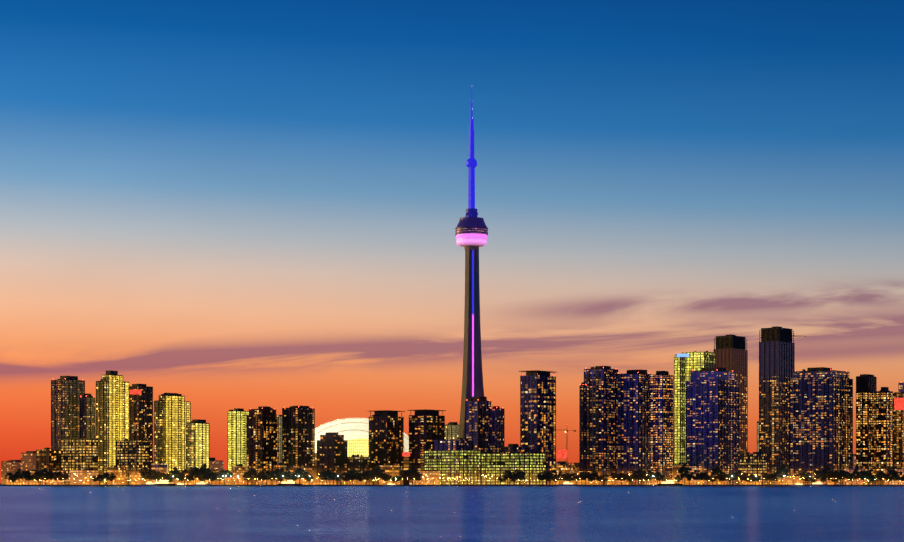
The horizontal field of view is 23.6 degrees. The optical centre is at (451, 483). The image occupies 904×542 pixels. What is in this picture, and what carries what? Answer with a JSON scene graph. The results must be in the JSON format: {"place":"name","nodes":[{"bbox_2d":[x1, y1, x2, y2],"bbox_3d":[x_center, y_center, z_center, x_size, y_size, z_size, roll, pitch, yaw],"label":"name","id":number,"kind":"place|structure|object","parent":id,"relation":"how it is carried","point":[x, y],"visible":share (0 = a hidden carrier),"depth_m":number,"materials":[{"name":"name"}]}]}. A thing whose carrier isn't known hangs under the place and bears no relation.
{"place":"outdoors","nodes":[
{"label":"outdoors","id":0,"kind":"place"},
{"bbox_2d":[51,376,94,448],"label":"tower","id":1,"kind":"structure","parent":0,"point":[72,410],"depth_m":2917.32,"materials":[{"name":"glass"}]},
{"bbox_2d":[96,370,128,484],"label":"tower","id":2,"kind":"structure","parent":0,"point":[112,407],"depth_m":2865.41,"materials":[{"name":"yellow glass"}]},
{"bbox_2d":[129,384,152,468],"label":"tower","id":3,"kind":"structure","parent":0,"point":[141,412],"depth_m":3016.33,"materials":[{"name":"glass"}]},
{"bbox_2d":[154,393,190,480],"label":"tower","id":4,"kind":"structure","parent":0,"point":[172,414],"depth_m":2866.12,"materials":[{"name":"yellow glass"}]},
{"bbox_2d":[186,419,209,470],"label":"building","id":5,"kind":"structure","parent":0,"point":[198,443],"depth_m":2814.70,"materials":[{"name":"yellow glass"}]},
{"bbox_2d":[228,408,248,484],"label":"tower","id":6,"kind":"structure","parent":0,"point":[236,436],"depth_m":2912.81,"materials":[{"name":"yellow glass"}]},
{"bbox_2d":[246,406,278,484],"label":"tower","id":7,"kind":"structure","parent":0,"point":[262,438],"depth_m":2866.54,"materials":[{"name":"glass"}]},
{"bbox_2d":[279,415,281,462],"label":"building","id":8,"kind":"structure","parent":0,"point":[280,438],"depth_m":3060.10,"materials":[{"name":"grey metal"}]},
{"bbox_2d":[282,406,314,481],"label":"tower","id":9,"kind":"structure","parent":0,"point":[298,435],"depth_m":2865.74,"materials":[{"name":"glass"}]},
{"bbox_2d":[317,432,346,484],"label":"building","id":10,"kind":"structure","parent":0,"point":[331,450],"depth_m":2794.85,"materials":[{"name":"concrete"}]},
{"bbox_2d":[368,410,404,484],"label":"tower","id":11,"kind":"structure","parent":0,"point":[386,436],"depth_m":2815.59,"materials":[{"name":"glass"}]},
{"bbox_2d":[402,409,445,484],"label":"tower","id":12,"kind":"structure","parent":0,"point":[426,427],"depth_m":2813.93,"materials":[{"name":"glass"}]},
{"bbox_2d":[0,486,903,541],"bbox_3d":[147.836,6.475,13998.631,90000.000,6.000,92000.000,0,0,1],"label":"lake water","id":13,"kind":"structure","parent":0,"point":[451,513],"depth_m":243.77,"materials":[{"name":"blue liquid"}]},
{"bbox_2d":[155,480,175,485],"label":"moored boat","id":14,"kind":"object","parent":13,"relation":"on","point":[163,483],"visible":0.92,"depth_m":2618.64,"materials":[{"name":"grey"}]},
{"bbox_2d":[278,480,301,485],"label":"moored boat","id":15,"kind":"object","parent":13,"relation":"on","point":[289,483],"visible":0.9,"depth_m":2622.99,"materials":[{"name":"grey"}]},
{"bbox_2d":[658,480,681,485],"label":"moored boat","id":16,"kind":"object","parent":13,"relation":"on","point":[669,483],"visible":0.88,"depth_m":2612.84,"materials":[{"name":"grey"}]},
{"bbox_2d":[0,483,903,485],"bbox_3d":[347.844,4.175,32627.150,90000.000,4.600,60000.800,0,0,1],"label":"city ground","id":17,"kind":"structure","parent":0,"point":[453,485],"depth_m":2628.64,"materials":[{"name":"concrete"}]},
{"bbox_2d":[1,460,20,483],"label":"building","id":18,"kind":"structure","parent":17,"relation":"on","point":[11,466],"depth_m":4070.64,"materials":[{"name":"concrete"}]},
{"bbox_2d":[6,476,21,484],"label":"building","id":19,"kind":"structure","parent":17,"relation":"on","point":[9,482],"depth_m":2746.88,"materials":[{"name":"concrete"}]},
{"bbox_2d":[14,468,22,484],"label":"tree","id":20,"kind":"object","parent":17,"relation":"on","point":[17,475],"visible":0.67,"depth_m":2656.49,"materials":[{"name":"green plant"}]},
{"bbox_2d":[20,470,30,484],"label":"tree","id":21,"kind":"object","parent":17,"relation":"on","point":[25,474],"visible":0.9,"depth_m":2639.20,"materials":[{"name":"green plant"}]},
{"bbox_2d":[21,451,35,484],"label":"building","id":22,"kind":"structure","parent":17,"relation":"on","point":[28,460],"depth_m":3486.00,"materials":[{"name":"concrete"}]},
{"bbox_2d":[23,470,37,484],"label":"building","id":23,"kind":"structure","parent":17,"relation":"on","point":[31,482],"depth_m":2706.25,"materials":[{"name":"concrete"}]},
{"bbox_2d":[36,468,48,484],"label":"tree","id":24,"kind":"object","parent":17,"relation":"on","point":[43,472],"visible":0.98,"depth_m":2638.69,"materials":[{"name":"green plant"}]},
{"bbox_2d":[36,448,60,484],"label":"building","id":25,"kind":"structure","parent":17,"relation":"on","point":[48,459],"depth_m":2776.22,"materials":[{"name":"concrete"}]},
{"bbox_2d":[47,469,55,484],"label":"tree","id":26,"kind":"object","parent":17,"relation":"on","point":[51,474],"visible":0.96,"depth_m":2641.68,"materials":[{"name":"green plant"}]},
{"bbox_2d":[41,469,62,484],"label":"building","id":27,"kind":"structure","parent":17,"relation":"on","point":[48,482],"depth_m":2698.72,"materials":[{"name":"concrete"}]},
{"bbox_2d":[61,437,97,484],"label":"podium","id":28,"kind":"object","parent":17,"relation":"on","point":[79,454],"visible":0.75,"depth_m":2760.44,"materials":[{"name":"concrete"}]},
{"bbox_2d":[70,468,98,484],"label":"building","id":29,"kind":"structure","parent":17,"relation":"on","point":[85,476],"depth_m":2737.86,"materials":[{"name":"concrete"}]},
{"bbox_2d":[107,465,124,484],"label":"building","id":30,"kind":"structure","parent":17,"relation":"on","point":[118,472],"depth_m":2722.22,"materials":[{"name":"concrete"}]},
{"bbox_2d":[116,439,149,484],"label":"building","id":31,"kind":"structure","parent":17,"relation":"on","point":[132,455],"depth_m":2757.60,"materials":[{"name":"concrete"}]},
{"bbox_2d":[130,469,150,484],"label":"building","id":32,"kind":"structure","parent":17,"relation":"on","point":[136,478],"depth_m":2700.09,"materials":[{"name":"concrete"}]},
{"bbox_2d":[149,469,160,479],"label":"tree","id":33,"kind":"object","parent":17,"relation":"on","point":[155,474],"visible":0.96,"depth_m":2646.97,"materials":[{"name":"green plant"}]},
{"bbox_2d":[151,461,166,482],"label":"building","id":34,"kind":"structure","parent":17,"relation":"on","point":[160,467],"depth_m":2701.80,"materials":[{"name":"concrete"}]},
{"bbox_2d":[169,467,179,479],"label":"tree","id":35,"kind":"object","parent":17,"relation":"on","point":[175,471],"visible":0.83,"depth_m":2663.74,"materials":[{"name":"green plant"}]},
{"bbox_2d":[169,470,192,484],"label":"building","id":36,"kind":"structure","parent":17,"relation":"on","point":[189,482],"depth_m":2702.82,"materials":[{"name":"concrete"}]},
{"bbox_2d":[178,469,189,484],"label":"tree","id":37,"kind":"object","parent":17,"relation":"on","point":[184,477],"visible":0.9,"depth_m":2643.92,"materials":[{"name":"green plant"}]},
{"bbox_2d":[188,467,200,483],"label":"tree","id":38,"kind":"object","parent":17,"relation":"on","point":[193,470],"visible":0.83,"depth_m":2635.99,"materials":[{"name":"green plant"}]},
{"bbox_2d":[198,464,210,482],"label":"tree","id":39,"kind":"object","parent":17,"relation":"on","point":[203,468],"visible":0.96,"depth_m":2636.44,"materials":[{"name":"green plant"}]},
{"bbox_2d":[210,458,222,470],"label":"building","id":40,"kind":"structure","parent":17,"relation":"on","point":[216,464],"depth_m":3575.90,"materials":[{"name":"concrete"}]},
{"bbox_2d":[211,469,230,484],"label":"building","id":41,"kind":"structure","parent":17,"relation":"on","point":[227,481],"depth_m":2745.72,"materials":[{"name":"concrete"}]},
{"bbox_2d":[217,469,232,484],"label":"tree","id":42,"kind":"object","parent":17,"relation":"on","point":[225,473],"visible":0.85,"depth_m":2649.72,"materials":[{"name":"green plant"}]},
{"bbox_2d":[232,464,246,484],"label":"building","id":43,"kind":"structure","parent":17,"relation":"on","point":[239,470],"depth_m":2735.44,"materials":[{"name":"concrete"}]},
{"bbox_2d":[247,468,257,479],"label":"tree","id":44,"kind":"object","parent":17,"relation":"on","point":[251,472],"visible":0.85,"depth_m":2647.28,"materials":[{"name":"green plant"}]},
{"bbox_2d":[256,478,272,484],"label":"building","id":45,"kind":"structure","parent":17,"relation":"on","point":[262,482],"depth_m":2701.95,"materials":[{"name":"concrete"}]},
{"bbox_2d":[273,463,285,484],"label":"building","id":46,"kind":"structure","parent":17,"relation":"on","point":[280,465],"depth_m":2695.65,"materials":[{"name":"concrete"}]},
{"bbox_2d":[276,468,286,481],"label":"tree","id":47,"kind":"object","parent":17,"relation":"on","point":[279,474],"visible":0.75,"depth_m":2648.26,"materials":[{"name":"green plant"}]},
{"bbox_2d":[285,471,296,479],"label":"tree","id":48,"kind":"object","parent":17,"relation":"on","point":[292,476],"visible":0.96,"depth_m":2635.74,"materials":[{"name":"green plant"}]},
{"bbox_2d":[294,468,304,483],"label":"tree","id":49,"kind":"object","parent":17,"relation":"on","point":[299,471],"visible":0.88,"depth_m":2643.61,"materials":[{"name":"green plant"}]},
{"bbox_2d":[290,464,316,484],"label":"building","id":50,"kind":"structure","parent":17,"relation":"on","point":[312,470],"depth_m":2733.56,"materials":[{"name":"concrete"}]},
{"bbox_2d":[317,474,335,484],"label":"building","id":51,"kind":"structure","parent":17,"relation":"on","point":[319,481],"depth_m":2749.40,"materials":[{"name":"concrete"}]},
{"bbox_2d":[322,471,331,479],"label":"tree","id":52,"kind":"object","parent":17,"relation":"on","point":[326,476],"visible":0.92,"depth_m":2638.29,"materials":[{"name":"green plant"}]},
{"bbox_2d":[342,479,364,484],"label":"building","id":53,"kind":"structure","parent":17,"relation":"on","point":[356,482],"depth_m":2720.85,"materials":[{"name":"concrete"}]},
{"bbox_2d":[347,454,369,484],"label":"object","id":54,"kind":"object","parent":17,"relation":"on","point":[357,462],"visible":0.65,"depth_m":2791.93,"materials":[{"name":"concrete"}]},
{"bbox_2d":[315,418,408,484],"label":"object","id":55,"kind":"structure","parent":17,"relation":"on","point":[354,432],"depth_m":3145.92,"materials":[{"name":"white"}]},
{"bbox_2d":[363,471,375,479],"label":"tree","id":56,"kind":"object","parent":17,"relation":"on","point":[370,474],"visible":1,"depth_m":2635.02,"materials":[{"name":"green plant"}]},
{"bbox_2d":[372,465,384,484],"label":"tree","id":57,"kind":"object","parent":17,"relation":"on","point":[378,471],"visible":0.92,"depth_m":2646.10,"materials":[{"name":"green plant"}]},
{"bbox_2d":[379,463,399,484],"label":"building","id":58,"kind":"structure","parent":17,"relation":"on","point":[391,469],"depth_m":2702.38,"materials":[{"name":"concrete"}]},
{"bbox_2d":[399,470,409,478],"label":"tree","id":59,"kind":"object","parent":17,"relation":"on","point":[403,474],"visible":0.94,"depth_m":2632.79,"materials":[{"name":"green plant"}]},
{"bbox_2d":[406,465,416,477],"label":"tree","id":60,"kind":"object","parent":17,"relation":"on","point":[412,469],"visible":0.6,"depth_m":2636.11,"materials":[{"name":"green plant"}]},
{"bbox_2d":[410,470,419,484],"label":"tree","id":61,"kind":"object","parent":17,"relation":"on","point":[417,473],"visible":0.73,"depth_m":2635.42,"materials":[{"name":"green plant"}]},
{"bbox_2d":[413,470,439,484],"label":"building","id":62,"kind":"structure","parent":17,"relation":"on","point":[431,475],"depth_m":2699.22,"materials":[{"name":"concrete"}]},
{"bbox_2d":[424,449,480,484],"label":"office","id":63,"kind":"structure","parent":17,"relation":"on","point":[462,466],"depth_m":2708.61,"materials":[{"name":"glass"}]},
{"bbox_2d":[433,438,472,450],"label":"building","id":64,"kind":"structure","parent":17,"relation":"on","point":[440,444],"depth_m":2735.74,"materials":[{"name":"glass"}]},
{"bbox_2d":[455,86,487,439],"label":"observation tower","id":65,"kind":"structure","parent":17,"relation":"on","point":[471,231],"depth_m":2992.72,"materials":[{"name":"concrete"}]},
{"bbox_2d":[502,470,512,478],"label":"tree","id":66,"kind":"object","parent":17,"relation":"on","point":[508,474],"visible":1,"depth_m":2634.01,"materials":[{"name":"green plant"}]},
{"bbox_2d":[502,444,519,452],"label":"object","id":67,"kind":"object","parent":17,"relation":"on","point":[514,448],"visible":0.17,"depth_m":2859.50,"materials":[{"name":"concrete"}]},
{"bbox_2d":[481,451,546,484],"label":"office","id":68,"kind":"structure","parent":17,"relation":"on","point":[530,465],"depth_m":2723.31,"materials":[{"name":"glass"}]},
{"bbox_2d":[515,471,525,484],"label":"tree","id":69,"kind":"object","parent":17,"relation":"on","point":[520,475],"visible":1,"depth_m":2636.47,"materials":[{"name":"green plant"}]},
{"bbox_2d":[537,471,546,484],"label":"tree","id":70,"kind":"object","parent":17,"relation":"on","point":[540,477],"visible":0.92,"depth_m":2633.29,"materials":[{"name":"green plant"}]},
{"bbox_2d":[552,462,576,484],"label":"building","id":71,"kind":"structure","parent":17,"relation":"on","point":[563,467],"depth_m":2737.17,"materials":[{"name":"concrete"}]},
{"bbox_2d":[577,469,600,484],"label":"building","id":72,"kind":"structure","parent":17,"relation":"on","point":[586,482],"depth_m":2701.10,"materials":[{"name":"concrete"}]},
{"bbox_2d":[607,476,628,484],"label":"building","id":73,"kind":"structure","parent":17,"relation":"on","point":[615,482],"depth_m":2733.06,"materials":[{"name":"concrete"}]},
{"bbox_2d":[634,469,645,479],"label":"tree","id":74,"kind":"object","parent":17,"relation":"on","point":[641,476],"visible":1,"depth_m":2643.78,"materials":[{"name":"green plant"}]},
{"bbox_2d":[645,477,661,484],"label":"building","id":75,"kind":"structure","parent":17,"relation":"on","point":[653,481],"depth_m":2725.88,"materials":[{"name":"concrete"}]},
{"bbox_2d":[672,462,688,484],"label":"building","id":76,"kind":"structure","parent":17,"relation":"on","point":[675,469],"depth_m":2706.89,"materials":[{"name":"concrete"}]},
{"bbox_2d":[678,463,691,484],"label":"tree","id":77,"kind":"object","parent":17,"relation":"on","point":[682,469],"visible":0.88,"depth_m":2645.58,"materials":[{"name":"green plant"}]},
{"bbox_2d":[674,351,715,463],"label":"tower","id":78,"kind":"structure","parent":17,"relation":"on","point":[685,363],"depth_m":3105.00,"materials":[{"name":"glass"}]},
{"bbox_2d":[689,464,703,484],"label":"building","id":79,"kind":"structure","parent":17,"relation":"on","point":[697,468],"depth_m":2741.61,"materials":[{"name":"concrete"}]},
{"bbox_2d":[691,470,701,484],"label":"tree","id":80,"kind":"object","parent":17,"relation":"on","point":[697,476],"visible":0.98,"depth_m":2637.43,"materials":[{"name":"green plant"}]},
{"bbox_2d":[710,466,723,484],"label":"tree","id":81,"kind":"object","parent":17,"relation":"on","point":[715,471],"visible":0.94,"depth_m":2647.91,"materials":[{"name":"green plant"}]},
{"bbox_2d":[708,469,728,484],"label":"building","id":82,"kind":"structure","parent":17,"relation":"on","point":[717,480],"depth_m":2710.84,"materials":[{"name":"concrete"}]},
{"bbox_2d":[740,475,760,484],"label":"building","id":83,"kind":"structure","parent":17,"relation":"on","point":[743,482],"depth_m":2687.71,"materials":[{"name":"concrete"}]},
{"bbox_2d":[738,452,767,484],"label":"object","id":84,"kind":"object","parent":17,"relation":"on","point":[753,463],"visible":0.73,"depth_m":2758.33,"materials":[{"name":"concrete"}]},
{"bbox_2d":[757,421,758,451],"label":"building","id":85,"kind":"structure","parent":17,"relation":"on","point":[758,436],"depth_m":3150.99,"materials":[{"name":"grey metal"}]},
{"bbox_2d":[759,326,794,484],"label":"tower","id":86,"kind":"structure","parent":17,"relation":"on","point":[776,357],"depth_m":3008.66,"materials":[{"name":"glass"}]},
{"bbox_2d":[775,470,788,484],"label":"building","id":87,"kind":"structure","parent":17,"relation":"on","point":[786,480],"depth_m":2730.02,"materials":[{"name":"concrete"}]},
{"bbox_2d":[776,463,788,477],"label":"tree","id":88,"kind":"object","parent":17,"relation":"on","point":[784,471],"visible":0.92,"depth_m":2639.77,"materials":[{"name":"green plant"}]},
{"bbox_2d":[789,474,802,484],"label":"building","id":89,"kind":"structure","parent":17,"relation":"on","point":[797,479],"depth_m":2715.64,"materials":[{"name":"concrete"}]},
{"bbox_2d":[799,471,811,484],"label":"tree","id":90,"kind":"object","parent":17,"relation":"on","point":[802,476],"visible":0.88,"depth_m":2648.84,"materials":[{"name":"green plant"}]},
{"bbox_2d":[820,465,831,477],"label":"tree","id":91,"kind":"object","parent":17,"relation":"on","point":[827,472],"visible":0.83,"depth_m":2645.90,"materials":[{"name":"green plant"}]},
{"bbox_2d":[835,469,845,484],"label":"tree","id":92,"kind":"object","parent":17,"relation":"on","point":[840,472],"visible":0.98,"depth_m":2642.82,"materials":[{"name":"green plant"}]},
{"bbox_2d":[844,467,864,484],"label":"building","id":93,"kind":"structure","parent":17,"relation":"on","point":[855,481],"depth_m":2741.27,"materials":[{"name":"concrete"}]},
{"bbox_2d":[851,468,859,478],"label":"tree","id":94,"kind":"object","parent":17,"relation":"on","point":[855,472],"visible":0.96,"depth_m":2637.65,"materials":[{"name":"green plant"}]},
{"bbox_2d":[859,470,868,484],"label":"tree","id":95,"kind":"object","parent":17,"relation":"on","point":[862,476],"visible":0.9,"depth_m":2632.18,"materials":[{"name":"green plant"}]},
{"bbox_2d":[863,469,875,484],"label":"tree","id":96,"kind":"object","parent":17,"relation":"on","point":[869,476],"visible":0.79,"depth_m":2629.14,"materials":[{"name":"green plant"}]},
{"bbox_2d":[886,466,897,484],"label":"tree","id":97,"kind":"object","parent":17,"relation":"on","point":[890,471],"visible":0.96,"depth_m":2637.37,"materials":[{"name":"green plant"}]},
{"bbox_2d":[885,467,903,484],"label":"building","id":98,"kind":"structure","parent":17,"relation":"on","point":[898,481],"depth_m":2714.26,"materials":[{"name":"concrete"}]},
{"bbox_2d":[445,422,458,439],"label":"building","id":99,"kind":"structure","parent":0,"point":[451,430],"depth_m":3088.42,"materials":[{"name":"grey metal"}]},
{"bbox_2d":[0,0,903,482],"label":"sky","id":100,"kind":"structure","parent":0,"point":[223,206],"materials":[{"name":"blue"}]},
{"bbox_2d":[465,396,504,452],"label":"tower","id":101,"kind":"structure","parent":0,"point":[484,426],"depth_m":2908.74,"materials":[{"name":"glass"}]},
{"bbox_2d":[519,370,566,484],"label":"tower","id":102,"kind":"structure","parent":0,"point":[538,411],"depth_m":2863.26,"materials":[{"name":"glass"}]},
{"bbox_2d":[579,366,650,484],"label":"tower","id":103,"kind":"structure","parent":0,"point":[613,420],"depth_m":2909.85,"materials":[{"name":"glass"}]},
{"bbox_2d":[649,371,673,481],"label":"tower","id":104,"kind":"structure","parent":0,"point":[661,421],"depth_m":2908.75,"materials":[{"name":"glass"}]},
{"bbox_2d":[686,367,738,484],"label":"tower","id":105,"kind":"structure","parent":0,"point":[712,417],"depth_m":2866.10,"materials":[{"name":"glass"}]},
{"bbox_2d":[714,334,747,453],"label":"tower","id":106,"kind":"structure","parent":0,"point":[730,351],"depth_m":3217.61,"materials":[{"name":"concrete"}]},
{"bbox_2d":[790,367,852,484],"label":"tower","id":107,"kind":"structure","parent":0,"point":[821,417],"depth_m":2868.79,"materials":[{"name":"glass"}]},
{"bbox_2d":[856,374,892,484],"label":"tower","id":108,"kind":"structure","parent":0,"point":[874,429],"depth_m":2902.82,"materials":[{"name":"glass"}]},
{"bbox_2d":[893,392,903,468],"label":"skyscraper","id":109,"kind":"structure","parent":0,"point":[898,429],"depth_m":2949.80,"materials":[{"name":"concrete"}]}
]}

